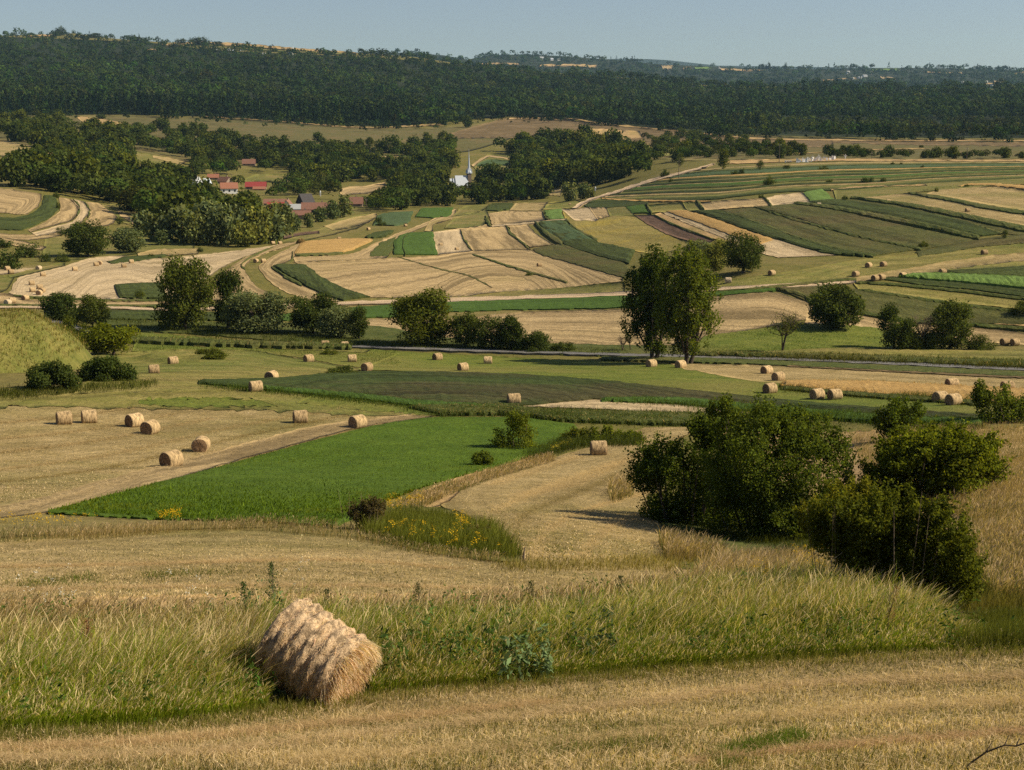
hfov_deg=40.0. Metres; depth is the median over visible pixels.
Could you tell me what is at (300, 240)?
hay heap
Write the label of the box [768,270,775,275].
hay bale
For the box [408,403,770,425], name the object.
grass verge
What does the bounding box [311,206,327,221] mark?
willow tree
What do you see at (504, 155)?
meadow
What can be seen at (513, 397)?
hay bale
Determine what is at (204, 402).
mown grass
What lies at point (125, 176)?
broadleaf tree
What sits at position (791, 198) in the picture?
pale stubble field
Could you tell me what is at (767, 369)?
hay bale
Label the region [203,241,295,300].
stubble field
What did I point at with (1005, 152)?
broadleaf tree
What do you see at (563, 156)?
broadleaf tree
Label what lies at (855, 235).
grass verge
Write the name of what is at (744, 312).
stubble field
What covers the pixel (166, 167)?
broadleaf tree
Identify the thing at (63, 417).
hay bale
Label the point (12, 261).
shrub
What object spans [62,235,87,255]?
broadleaf tree
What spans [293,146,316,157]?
broadleaf tree
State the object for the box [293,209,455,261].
stubble field
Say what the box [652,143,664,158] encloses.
broadleaf tree
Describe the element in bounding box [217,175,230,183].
village house
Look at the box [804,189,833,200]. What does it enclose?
lime crop field
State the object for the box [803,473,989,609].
hawthorn shrub
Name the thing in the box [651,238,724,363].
poplar tree
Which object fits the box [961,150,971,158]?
broadleaf tree
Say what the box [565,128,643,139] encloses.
dry grass
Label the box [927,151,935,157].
broadleaf tree
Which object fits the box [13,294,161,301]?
grass verge
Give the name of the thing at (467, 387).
potato crop field
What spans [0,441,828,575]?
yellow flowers
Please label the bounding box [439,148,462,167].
broadleaf tree
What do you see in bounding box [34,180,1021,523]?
crop leaves
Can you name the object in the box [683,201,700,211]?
meadow
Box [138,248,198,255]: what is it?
hay field
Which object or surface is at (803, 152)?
broadleaf tree
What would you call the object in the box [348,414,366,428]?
hay bale
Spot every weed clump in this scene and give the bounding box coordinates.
[560,425,590,441]
[584,424,622,441]
[610,428,646,440]
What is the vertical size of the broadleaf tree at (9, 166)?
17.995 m
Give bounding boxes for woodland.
[0,109,1018,220]
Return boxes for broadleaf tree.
[0,112,11,126]
[0,150,29,186]
[2,118,32,141]
[4,149,25,160]
[7,142,37,158]
[10,108,30,121]
[23,151,53,186]
[26,117,44,125]
[26,127,45,145]
[26,145,52,158]
[30,122,53,136]
[35,291,78,320]
[41,167,72,192]
[43,137,61,151]
[46,146,76,163]
[51,111,66,120]
[55,226,65,234]
[58,131,69,143]
[59,313,88,342]
[60,148,108,195]
[60,218,111,256]
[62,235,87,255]
[63,127,87,145]
[63,134,83,148]
[74,142,90,158]
[74,293,111,326]
[77,321,141,354]
[80,120,97,131]
[82,157,101,168]
[83,130,94,143]
[87,117,103,127]
[93,176,113,200]
[96,113,106,118]
[96,129,114,138]
[97,154,119,164]
[100,119,118,131]
[101,143,122,153]
[101,161,136,176]
[102,123,119,136]
[102,168,136,201]
[103,137,124,148]
[105,226,147,252]
[113,147,134,157]
[113,151,139,172]
[115,121,127,131]
[115,216,123,224]
[116,185,137,211]
[118,128,131,138]
[118,137,132,144]
[120,143,135,154]
[123,121,133,131]
[129,173,154,186]
[132,123,150,135]
[135,193,154,219]
[138,158,154,171]
[147,178,175,195]
[148,124,156,131]
[149,180,205,207]
[150,252,218,330]
[152,166,166,174]
[152,176,168,183]
[153,186,199,215]
[155,116,169,130]
[157,174,193,189]
[158,161,180,172]
[158,168,179,180]
[164,128,179,138]
[167,132,181,139]
[168,137,184,153]
[168,162,200,184]
[175,122,186,131]
[178,124,195,138]
[182,138,197,154]
[186,120,199,137]
[187,148,205,162]
[187,196,207,204]
[190,162,200,176]
[192,146,208,157]
[192,176,222,195]
[198,131,215,144]
[205,192,224,201]
[208,134,223,144]
[209,267,243,327]
[214,138,228,148]
[215,126,228,136]
[218,133,230,145]
[218,196,242,217]
[219,289,289,333]
[223,144,237,160]
[225,127,240,145]
[231,187,261,211]
[234,134,250,148]
[234,193,264,213]
[240,145,253,158]
[248,139,262,147]
[258,134,278,148]
[264,149,280,167]
[277,134,289,150]
[284,145,295,150]
[285,291,337,333]
[287,156,305,174]
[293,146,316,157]
[305,163,331,175]
[308,143,319,151]
[312,131,322,141]
[313,151,331,161]
[314,303,360,337]
[319,137,326,143]
[323,139,337,146]
[327,159,351,181]
[332,140,345,147]
[333,148,348,154]
[345,156,370,178]
[346,150,367,162]
[348,303,370,338]
[352,147,364,155]
[355,138,364,144]
[365,137,375,145]
[365,168,378,181]
[367,149,385,162]
[374,139,386,150]
[380,134,402,152]
[382,153,399,166]
[384,284,454,346]
[388,171,407,185]
[389,165,408,176]
[389,189,414,209]
[391,160,404,167]
[395,153,411,161]
[400,172,423,188]
[402,161,413,167]
[403,141,416,155]
[406,134,421,144]
[408,149,432,164]
[409,158,418,165]
[410,188,424,205]
[416,171,441,182]
[421,131,433,145]
[423,160,444,172]
[431,183,443,204]
[433,168,451,184]
[436,130,447,140]
[438,180,459,205]
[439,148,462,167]
[448,311,482,345]
[462,116,473,126]
[468,184,489,204]
[470,314,506,348]
[475,170,490,185]
[480,175,499,201]
[484,160,503,184]
[497,313,527,348]
[500,180,516,199]
[503,138,517,153]
[505,153,523,168]
[506,174,525,198]
[512,130,533,143]
[518,158,538,172]
[522,172,544,199]
[532,175,554,198]
[534,126,550,138]
[537,158,563,187]
[546,138,557,151]
[547,126,561,141]
[554,150,572,161]
[554,158,583,188]
[556,128,574,145]
[567,129,588,142]
[570,148,588,160]
[575,123,593,136]
[575,137,592,151]
[578,153,606,185]
[586,130,607,145]
[596,157,622,182]
[599,143,613,153]
[604,127,622,142]
[606,141,633,167]
[609,129,624,144]
[618,155,632,177]
[633,138,653,161]
[650,135,657,145]
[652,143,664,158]
[658,134,671,146]
[669,146,679,160]
[671,135,680,144]
[674,127,686,137]
[676,152,684,165]
[679,138,692,148]
[682,238,712,255]
[687,131,697,140]
[690,139,701,149]
[702,147,712,156]
[703,135,713,143]
[703,238,728,270]
[717,148,729,168]
[720,230,767,272]
[724,132,732,141]
[730,147,736,156]
[738,133,750,139]
[743,112,753,124]
[749,110,767,126]
[755,159,764,169]
[757,145,764,154]
[772,137,785,149]
[773,142,786,158]
[784,144,792,155]
[787,139,798,152]
[797,143,808,155]
[803,280,867,328]
[822,144,834,154]
[827,148,836,156]
[844,144,856,155]
[852,143,861,152]
[860,147,869,156]
[873,302,918,348]
[879,150,885,157]
[883,144,894,156]
[923,298,974,348]
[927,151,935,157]
[929,146,943,157]
[945,145,960,158]
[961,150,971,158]
[999,147,1012,157]
[1001,230,1008,237]
[1018,151,1023,157]
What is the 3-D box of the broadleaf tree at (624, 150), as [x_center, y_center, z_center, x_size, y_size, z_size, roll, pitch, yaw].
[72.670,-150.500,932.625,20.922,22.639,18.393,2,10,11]
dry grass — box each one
[0,420,1023,628]
[1,590,573,614]
[77,116,120,124]
[206,116,441,128]
[208,42,356,53]
[392,457,556,506]
[482,62,522,65]
[509,117,1023,141]
[540,64,596,67]
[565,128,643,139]
[655,212,726,241]
[720,68,764,71]
[726,426,1023,601]
[727,158,1023,164]
[799,148,925,153]
[830,184,926,190]
[998,323,1023,326]
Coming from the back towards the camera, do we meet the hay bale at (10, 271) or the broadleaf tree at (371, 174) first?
the broadleaf tree at (371, 174)
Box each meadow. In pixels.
[0,275,13,292]
[0,514,277,537]
[8,262,65,277]
[43,230,193,259]
[101,203,134,225]
[136,152,181,165]
[245,174,288,182]
[246,48,350,54]
[283,213,370,241]
[357,506,520,561]
[370,282,624,300]
[445,209,488,228]
[451,204,489,216]
[474,153,510,169]
[562,210,689,254]
[596,175,1023,199]
[607,206,634,215]
[621,173,1014,192]
[649,168,1005,183]
[673,162,1012,173]
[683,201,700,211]
[833,178,1023,198]
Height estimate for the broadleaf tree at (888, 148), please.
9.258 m
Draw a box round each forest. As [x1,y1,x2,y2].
[0,91,1013,141]
[374,48,1023,88]
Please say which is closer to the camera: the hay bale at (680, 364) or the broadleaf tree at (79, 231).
the hay bale at (680, 364)
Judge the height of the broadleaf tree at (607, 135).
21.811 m
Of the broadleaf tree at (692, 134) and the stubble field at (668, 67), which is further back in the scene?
the stubble field at (668, 67)
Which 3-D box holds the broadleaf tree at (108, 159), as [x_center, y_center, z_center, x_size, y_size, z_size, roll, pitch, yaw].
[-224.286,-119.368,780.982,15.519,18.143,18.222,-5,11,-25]
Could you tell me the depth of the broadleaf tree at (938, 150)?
794.93 m
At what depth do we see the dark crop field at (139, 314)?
261.53 m
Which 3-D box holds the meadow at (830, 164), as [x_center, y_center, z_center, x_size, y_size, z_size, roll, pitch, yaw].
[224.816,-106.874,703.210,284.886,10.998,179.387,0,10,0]
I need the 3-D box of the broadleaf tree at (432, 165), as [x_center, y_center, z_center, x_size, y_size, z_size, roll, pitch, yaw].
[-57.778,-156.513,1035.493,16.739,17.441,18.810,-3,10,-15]
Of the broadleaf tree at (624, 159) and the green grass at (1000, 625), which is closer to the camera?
the green grass at (1000, 625)
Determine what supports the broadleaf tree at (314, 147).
on the terrain at (258, 279)
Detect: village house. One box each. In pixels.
[207,173,219,179]
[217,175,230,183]
[220,181,237,193]
[242,158,255,165]
[245,180,266,189]
[292,208,311,219]
[301,201,331,214]
[340,195,363,206]
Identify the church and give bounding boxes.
[449,155,471,187]
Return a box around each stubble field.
[0,188,41,214]
[0,233,60,239]
[0,237,45,249]
[0,268,34,274]
[0,293,183,304]
[0,414,430,517]
[8,244,278,298]
[28,197,77,232]
[32,199,88,235]
[85,202,116,226]
[116,209,132,223]
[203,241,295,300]
[259,243,339,301]
[292,249,622,297]
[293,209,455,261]
[340,182,384,194]
[366,292,810,345]
[434,229,471,254]
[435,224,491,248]
[460,226,530,251]
[471,155,507,166]
[488,211,544,224]
[492,218,566,226]
[507,224,553,247]
[525,399,833,419]
[561,207,598,220]
[589,207,609,218]
[661,65,672,69]
[662,211,835,257]
[701,198,768,209]
[766,192,810,204]
[805,306,1023,344]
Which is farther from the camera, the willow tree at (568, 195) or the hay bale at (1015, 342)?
the willow tree at (568, 195)
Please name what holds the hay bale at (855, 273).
on the terrain at (258, 279)
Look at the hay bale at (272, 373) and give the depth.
148.93 m
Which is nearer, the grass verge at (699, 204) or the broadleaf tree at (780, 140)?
the grass verge at (699, 204)
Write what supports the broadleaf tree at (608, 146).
on the terrain at (258, 279)
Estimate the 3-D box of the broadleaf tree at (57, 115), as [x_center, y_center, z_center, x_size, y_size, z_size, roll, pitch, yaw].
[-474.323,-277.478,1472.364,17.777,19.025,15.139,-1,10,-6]
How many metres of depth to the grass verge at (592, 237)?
476.95 m
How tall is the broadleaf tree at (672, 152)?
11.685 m
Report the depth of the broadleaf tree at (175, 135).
1208.02 m
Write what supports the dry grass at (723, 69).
on the hills at (534, 62)
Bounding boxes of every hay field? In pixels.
[0,141,30,156]
[0,389,436,416]
[0,405,383,505]
[0,530,681,598]
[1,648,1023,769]
[75,349,359,393]
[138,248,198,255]
[152,155,186,164]
[193,346,369,352]
[324,213,377,230]
[424,216,455,231]
[441,427,694,574]
[509,202,547,210]
[542,200,580,209]
[549,188,562,195]
[606,175,1021,196]
[640,170,1006,186]
[646,202,685,212]
[669,161,1023,173]
[672,364,1023,387]
[709,347,1023,359]
[715,243,1023,286]
[853,283,1023,309]
[856,252,1023,281]
[867,194,1023,224]
[927,186,1023,209]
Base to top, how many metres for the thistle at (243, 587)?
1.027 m
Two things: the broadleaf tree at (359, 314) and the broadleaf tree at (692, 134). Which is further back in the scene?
the broadleaf tree at (692, 134)
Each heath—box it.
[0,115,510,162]
[451,117,832,147]
[658,135,1023,160]
[787,140,1023,146]
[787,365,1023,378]
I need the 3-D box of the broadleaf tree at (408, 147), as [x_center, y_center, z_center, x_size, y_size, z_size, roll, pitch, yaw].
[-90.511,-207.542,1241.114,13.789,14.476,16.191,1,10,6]
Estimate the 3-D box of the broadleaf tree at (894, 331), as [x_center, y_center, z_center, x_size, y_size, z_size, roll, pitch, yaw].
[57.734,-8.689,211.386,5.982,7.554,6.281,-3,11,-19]
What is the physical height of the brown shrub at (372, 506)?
1.892 m
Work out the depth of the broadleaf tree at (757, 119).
1600.13 m
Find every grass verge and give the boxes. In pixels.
[0,304,217,307]
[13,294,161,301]
[104,319,689,356]
[129,336,351,349]
[241,247,272,269]
[272,266,301,286]
[295,252,342,256]
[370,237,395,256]
[398,256,491,287]
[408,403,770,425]
[461,231,471,249]
[472,254,567,282]
[505,224,528,249]
[534,221,561,244]
[565,219,597,241]
[592,177,1014,200]
[601,356,1023,376]
[623,171,1023,191]
[652,166,1023,182]
[654,214,713,240]
[661,503,980,614]
[666,166,980,178]
[690,351,1023,366]
[696,200,704,209]
[720,209,872,257]
[720,278,856,290]
[754,206,920,250]
[776,287,1023,331]
[782,386,973,405]
[794,201,979,239]
[851,196,1023,231]
[856,281,1023,299]
[859,289,1023,312]
[908,192,1023,214]
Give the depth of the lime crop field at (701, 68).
6122.70 m
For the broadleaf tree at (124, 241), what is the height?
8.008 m
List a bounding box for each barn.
[263,199,285,204]
[295,193,314,203]
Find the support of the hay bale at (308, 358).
on the terrain at (258, 279)
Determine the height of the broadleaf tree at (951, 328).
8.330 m
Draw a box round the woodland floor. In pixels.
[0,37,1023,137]
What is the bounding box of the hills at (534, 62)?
[382,52,1023,88]
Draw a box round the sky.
[0,0,1023,69]
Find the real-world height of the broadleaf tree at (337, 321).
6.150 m
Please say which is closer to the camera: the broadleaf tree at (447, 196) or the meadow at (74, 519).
the meadow at (74, 519)
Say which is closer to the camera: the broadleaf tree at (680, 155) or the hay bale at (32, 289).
the hay bale at (32, 289)
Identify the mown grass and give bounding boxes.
[131,332,505,367]
[139,396,277,408]
[298,395,439,415]
[359,353,1023,415]
[698,324,892,350]
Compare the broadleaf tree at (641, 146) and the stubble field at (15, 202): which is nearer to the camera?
the stubble field at (15, 202)
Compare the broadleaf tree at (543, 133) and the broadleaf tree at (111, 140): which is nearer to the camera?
the broadleaf tree at (111, 140)
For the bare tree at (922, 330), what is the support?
on the terrain at (258, 279)
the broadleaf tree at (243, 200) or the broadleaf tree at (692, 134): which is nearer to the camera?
the broadleaf tree at (243, 200)
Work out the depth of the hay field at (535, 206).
742.03 m
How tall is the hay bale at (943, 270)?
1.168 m
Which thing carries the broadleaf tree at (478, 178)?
on the terrain at (258, 279)
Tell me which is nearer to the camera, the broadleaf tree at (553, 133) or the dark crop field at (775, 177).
the dark crop field at (775, 177)
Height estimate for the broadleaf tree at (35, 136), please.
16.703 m
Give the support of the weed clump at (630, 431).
on the terrain at (258, 279)
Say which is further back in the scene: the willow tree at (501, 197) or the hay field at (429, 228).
the willow tree at (501, 197)
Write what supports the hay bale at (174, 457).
on the terrain at (258, 279)
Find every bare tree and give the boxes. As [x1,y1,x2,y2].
[617,334,625,349]
[624,333,633,349]
[764,308,803,349]
[913,312,935,340]
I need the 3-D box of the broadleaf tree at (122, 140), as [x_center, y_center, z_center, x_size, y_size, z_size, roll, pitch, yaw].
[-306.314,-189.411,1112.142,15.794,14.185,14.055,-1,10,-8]
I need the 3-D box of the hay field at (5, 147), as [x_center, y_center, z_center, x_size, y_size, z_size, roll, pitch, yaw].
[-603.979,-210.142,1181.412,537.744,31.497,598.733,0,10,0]
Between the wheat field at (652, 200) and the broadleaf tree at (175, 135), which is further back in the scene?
the broadleaf tree at (175, 135)
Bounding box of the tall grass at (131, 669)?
[0,548,1023,729]
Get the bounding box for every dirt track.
[0,280,855,310]
[572,163,714,208]
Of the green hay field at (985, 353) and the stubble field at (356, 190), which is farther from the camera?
the stubble field at (356, 190)
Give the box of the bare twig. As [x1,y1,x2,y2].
[964,736,1023,769]
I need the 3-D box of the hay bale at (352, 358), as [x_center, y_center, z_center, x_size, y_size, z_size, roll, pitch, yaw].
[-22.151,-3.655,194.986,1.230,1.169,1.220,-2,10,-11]
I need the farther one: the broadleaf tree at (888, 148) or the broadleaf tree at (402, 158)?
the broadleaf tree at (402, 158)
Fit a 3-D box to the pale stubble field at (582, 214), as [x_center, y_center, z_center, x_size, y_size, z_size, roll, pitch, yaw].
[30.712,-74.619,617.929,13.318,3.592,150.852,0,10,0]
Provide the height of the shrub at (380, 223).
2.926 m
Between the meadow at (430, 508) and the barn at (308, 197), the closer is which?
the meadow at (430, 508)
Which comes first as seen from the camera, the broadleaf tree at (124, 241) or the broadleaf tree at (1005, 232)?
the broadleaf tree at (1005, 232)
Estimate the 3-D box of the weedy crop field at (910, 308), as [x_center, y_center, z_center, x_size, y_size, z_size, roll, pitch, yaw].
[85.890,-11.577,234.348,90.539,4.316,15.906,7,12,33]
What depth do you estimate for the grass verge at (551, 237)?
489.72 m
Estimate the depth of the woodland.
941.34 m
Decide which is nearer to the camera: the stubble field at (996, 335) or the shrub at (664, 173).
the stubble field at (996, 335)
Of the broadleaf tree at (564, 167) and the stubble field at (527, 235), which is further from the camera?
the broadleaf tree at (564, 167)
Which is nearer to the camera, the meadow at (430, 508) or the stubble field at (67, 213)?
the meadow at (430, 508)
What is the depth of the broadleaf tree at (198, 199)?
477.20 m
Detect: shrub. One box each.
[0,237,14,247]
[0,245,22,269]
[13,242,39,257]
[23,359,82,389]
[39,252,52,261]
[53,251,70,261]
[61,307,88,324]
[75,353,139,381]
[134,289,144,296]
[194,346,230,359]
[319,348,337,354]
[324,365,360,372]
[338,492,388,528]
[376,220,385,225]
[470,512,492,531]
[471,450,496,464]
[485,407,545,448]
[510,329,552,351]
[550,341,575,350]
[620,406,744,527]
[660,168,669,176]
[685,391,861,540]
[763,174,775,184]
[792,473,886,554]
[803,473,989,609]
[842,415,1017,508]
[860,176,873,182]
[869,393,929,438]
[899,327,924,349]
[917,241,929,246]
[921,326,946,348]
[964,333,998,349]
[968,378,1023,423]
[1007,300,1023,314]
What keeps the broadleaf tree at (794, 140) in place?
on the terrain at (258, 279)
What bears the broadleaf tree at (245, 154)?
on the terrain at (258, 279)
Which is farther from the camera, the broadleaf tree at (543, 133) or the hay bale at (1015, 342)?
the broadleaf tree at (543, 133)
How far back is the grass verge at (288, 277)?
331.57 m
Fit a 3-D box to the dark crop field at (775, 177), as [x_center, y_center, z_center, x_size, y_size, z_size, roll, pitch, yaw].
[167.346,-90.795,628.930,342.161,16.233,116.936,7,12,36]
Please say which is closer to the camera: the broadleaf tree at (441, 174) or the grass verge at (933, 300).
the grass verge at (933, 300)
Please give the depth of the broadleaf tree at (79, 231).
390.00 m
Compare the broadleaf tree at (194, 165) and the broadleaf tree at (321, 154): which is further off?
the broadleaf tree at (321, 154)
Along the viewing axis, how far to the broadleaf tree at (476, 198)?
780.27 m
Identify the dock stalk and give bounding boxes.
[73,618,93,643]
[882,585,901,629]
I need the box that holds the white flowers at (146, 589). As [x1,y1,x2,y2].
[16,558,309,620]
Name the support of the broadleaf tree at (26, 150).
on the terrain at (258, 279)
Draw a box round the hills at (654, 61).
[610,59,1023,70]
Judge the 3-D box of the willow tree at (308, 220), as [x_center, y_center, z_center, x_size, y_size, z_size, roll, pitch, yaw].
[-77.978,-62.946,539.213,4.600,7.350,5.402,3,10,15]
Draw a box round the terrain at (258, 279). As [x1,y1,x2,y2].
[0,33,1023,618]
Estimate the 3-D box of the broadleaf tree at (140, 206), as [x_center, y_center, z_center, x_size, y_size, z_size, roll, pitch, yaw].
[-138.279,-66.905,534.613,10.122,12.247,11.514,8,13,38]
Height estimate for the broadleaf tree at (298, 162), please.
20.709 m
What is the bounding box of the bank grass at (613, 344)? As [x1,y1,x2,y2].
[13,166,1023,424]
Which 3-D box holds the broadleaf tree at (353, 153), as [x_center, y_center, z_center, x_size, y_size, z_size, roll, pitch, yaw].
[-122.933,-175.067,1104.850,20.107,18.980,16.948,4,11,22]
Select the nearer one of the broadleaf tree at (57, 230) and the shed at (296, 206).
the broadleaf tree at (57, 230)
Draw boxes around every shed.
[252,186,265,189]
[289,204,300,210]
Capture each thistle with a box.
[232,581,256,609]
[262,560,282,608]
[318,588,334,604]
[408,582,427,612]
[522,580,539,602]
[609,575,623,592]
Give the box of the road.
[49,318,1023,370]
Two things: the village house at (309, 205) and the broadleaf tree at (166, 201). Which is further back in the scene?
the village house at (309, 205)
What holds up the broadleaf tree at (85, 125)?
on the terrain at (258, 279)
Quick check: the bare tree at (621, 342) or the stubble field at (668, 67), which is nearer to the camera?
the bare tree at (621, 342)
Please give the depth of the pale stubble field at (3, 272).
339.27 m
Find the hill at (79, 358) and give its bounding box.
[0,310,205,372]
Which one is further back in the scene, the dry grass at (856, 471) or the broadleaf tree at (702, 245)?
the broadleaf tree at (702, 245)
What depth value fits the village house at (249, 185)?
928.87 m
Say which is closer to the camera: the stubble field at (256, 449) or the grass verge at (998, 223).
the stubble field at (256, 449)
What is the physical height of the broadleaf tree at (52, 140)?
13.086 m
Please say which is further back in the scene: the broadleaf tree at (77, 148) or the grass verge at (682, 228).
the broadleaf tree at (77, 148)
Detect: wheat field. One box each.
[294,238,372,254]
[602,198,710,201]
[658,166,1018,180]
[667,210,772,243]
[782,380,1023,402]
[959,183,1023,189]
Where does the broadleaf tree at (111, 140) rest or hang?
on the terrain at (258, 279)
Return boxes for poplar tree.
[617,243,683,357]
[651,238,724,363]
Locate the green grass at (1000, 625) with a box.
[0,307,1023,769]
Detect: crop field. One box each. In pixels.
[0,195,58,230]
[45,309,225,320]
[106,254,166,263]
[114,282,163,298]
[198,371,977,417]
[248,288,776,320]
[263,385,496,405]
[273,264,369,300]
[366,230,393,238]
[373,211,412,225]
[393,231,437,254]
[416,207,452,218]
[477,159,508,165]
[485,203,512,211]
[533,244,630,277]
[539,220,591,240]
[539,220,634,263]
[544,209,563,219]
[584,201,648,207]
[588,177,1023,202]
[602,396,981,425]
[609,173,1023,195]
[625,204,648,213]
[631,170,1023,189]
[641,168,1023,185]
[658,163,1023,176]
[671,164,1023,177]
[691,209,875,257]
[695,67,711,69]
[724,207,914,255]
[760,203,973,249]
[785,286,1023,324]
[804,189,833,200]
[808,199,1000,236]
[840,198,1023,234]
[884,277,1023,296]
[898,272,1023,288]
[916,234,1023,256]
[947,266,1023,275]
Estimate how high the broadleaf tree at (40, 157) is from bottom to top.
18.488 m
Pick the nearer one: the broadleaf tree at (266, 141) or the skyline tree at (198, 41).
the broadleaf tree at (266, 141)
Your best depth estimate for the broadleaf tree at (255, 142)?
1233.80 m
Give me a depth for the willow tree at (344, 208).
624.92 m
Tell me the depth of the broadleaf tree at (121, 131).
1185.32 m
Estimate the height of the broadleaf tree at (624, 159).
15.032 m
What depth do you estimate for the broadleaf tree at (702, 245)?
297.52 m
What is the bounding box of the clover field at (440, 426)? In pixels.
[48,417,576,526]
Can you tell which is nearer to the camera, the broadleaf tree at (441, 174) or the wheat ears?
the wheat ears
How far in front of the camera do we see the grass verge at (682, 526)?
55.53 m
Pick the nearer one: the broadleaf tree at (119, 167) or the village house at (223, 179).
the broadleaf tree at (119, 167)
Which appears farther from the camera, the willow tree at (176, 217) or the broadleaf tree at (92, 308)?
the willow tree at (176, 217)
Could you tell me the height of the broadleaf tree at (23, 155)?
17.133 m
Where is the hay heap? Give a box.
[296,238,304,243]
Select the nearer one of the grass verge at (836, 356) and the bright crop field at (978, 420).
the bright crop field at (978, 420)
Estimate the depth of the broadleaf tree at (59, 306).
250.32 m
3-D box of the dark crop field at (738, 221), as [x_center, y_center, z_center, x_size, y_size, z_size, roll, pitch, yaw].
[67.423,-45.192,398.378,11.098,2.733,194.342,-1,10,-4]
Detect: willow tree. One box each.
[130,208,151,236]
[138,213,161,240]
[152,210,181,240]
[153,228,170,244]
[160,203,199,242]
[182,210,211,245]
[191,197,221,241]
[203,201,235,245]
[220,203,248,244]
[230,218,260,246]
[242,205,272,244]
[258,209,285,243]
[265,201,286,220]
[271,201,295,238]
[286,211,302,230]
[302,211,313,227]
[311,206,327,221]
[324,200,340,218]
[335,193,354,217]
[496,193,505,201]
[518,185,527,199]
[551,178,559,188]
[561,182,578,201]
[576,182,590,198]
[585,186,595,197]
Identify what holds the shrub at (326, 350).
on the mown grass at (337, 360)
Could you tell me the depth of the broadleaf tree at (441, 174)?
965.50 m
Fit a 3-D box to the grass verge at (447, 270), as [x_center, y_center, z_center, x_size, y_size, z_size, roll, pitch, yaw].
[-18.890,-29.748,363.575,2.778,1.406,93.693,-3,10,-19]
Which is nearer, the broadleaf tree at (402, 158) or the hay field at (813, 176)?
the hay field at (813, 176)
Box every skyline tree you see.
[55,26,66,35]
[88,33,102,37]
[127,36,149,41]
[174,38,185,43]
[186,36,212,44]
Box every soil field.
[283,231,319,238]
[635,215,712,243]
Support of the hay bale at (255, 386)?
on the terrain at (258, 279)
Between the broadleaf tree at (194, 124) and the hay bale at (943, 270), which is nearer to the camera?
the hay bale at (943, 270)
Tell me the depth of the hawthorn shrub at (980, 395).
103.24 m
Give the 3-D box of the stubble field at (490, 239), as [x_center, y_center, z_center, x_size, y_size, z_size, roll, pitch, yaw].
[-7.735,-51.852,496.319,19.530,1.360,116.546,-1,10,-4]
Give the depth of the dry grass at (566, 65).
5839.14 m
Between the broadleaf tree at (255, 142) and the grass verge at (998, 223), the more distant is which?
the broadleaf tree at (255, 142)
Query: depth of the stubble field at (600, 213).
606.48 m
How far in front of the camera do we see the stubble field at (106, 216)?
533.55 m
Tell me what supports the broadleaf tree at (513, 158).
on the terrain at (258, 279)
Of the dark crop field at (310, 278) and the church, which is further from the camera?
the church
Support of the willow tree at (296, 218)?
on the terrain at (258, 279)
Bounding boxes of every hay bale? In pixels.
[3,299,11,303]
[8,269,13,273]
[21,295,28,299]
[29,287,35,291]
[36,290,42,294]
[55,411,72,424]
[81,409,96,422]
[124,412,143,426]
[140,419,160,434]
[148,364,159,372]
[159,449,183,465]
[167,356,178,363]
[191,435,210,451]
[248,380,262,391]
[253,597,382,706]
[264,370,278,377]
[292,410,307,422]
[303,354,313,361]
[348,354,356,361]
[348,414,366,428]
[361,362,372,370]
[432,353,442,359]
[457,362,468,370]
[484,356,491,363]
[507,393,520,402]
[590,440,607,454]
[645,359,656,366]
[675,360,686,367]
[725,277,731,282]
[760,365,772,373]
[762,383,777,392]
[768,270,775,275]
[771,371,784,380]
[809,388,824,398]
[827,389,842,399]
[851,271,859,276]
[865,262,871,267]
[871,275,878,280]
[878,274,885,279]
[879,261,886,266]
[932,391,947,401]
[938,268,946,272]
[944,393,962,404]
[945,378,959,384]
[980,250,987,254]
[999,338,1009,345]
[1000,381,1015,387]
[1010,338,1019,345]
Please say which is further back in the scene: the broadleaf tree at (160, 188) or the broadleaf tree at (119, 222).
the broadleaf tree at (160, 188)
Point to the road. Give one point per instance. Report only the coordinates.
(481, 351)
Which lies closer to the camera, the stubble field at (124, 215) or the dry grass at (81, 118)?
the stubble field at (124, 215)
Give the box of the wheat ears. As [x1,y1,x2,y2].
[780,379,1023,398]
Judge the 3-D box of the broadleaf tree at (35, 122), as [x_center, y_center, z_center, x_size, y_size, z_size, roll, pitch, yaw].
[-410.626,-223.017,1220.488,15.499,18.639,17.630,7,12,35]
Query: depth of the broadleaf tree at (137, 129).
1224.26 m
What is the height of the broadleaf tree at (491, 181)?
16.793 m
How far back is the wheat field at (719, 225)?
410.08 m
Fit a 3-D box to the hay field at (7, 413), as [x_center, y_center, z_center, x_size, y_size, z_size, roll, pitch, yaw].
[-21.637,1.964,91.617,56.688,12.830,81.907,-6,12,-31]
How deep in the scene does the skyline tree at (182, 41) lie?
3514.12 m
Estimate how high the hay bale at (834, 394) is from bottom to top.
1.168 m
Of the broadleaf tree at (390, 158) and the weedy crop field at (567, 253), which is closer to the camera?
the weedy crop field at (567, 253)
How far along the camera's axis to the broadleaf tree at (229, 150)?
1157.61 m
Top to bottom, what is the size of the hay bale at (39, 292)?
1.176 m
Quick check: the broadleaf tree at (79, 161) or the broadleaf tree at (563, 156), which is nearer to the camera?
the broadleaf tree at (79, 161)

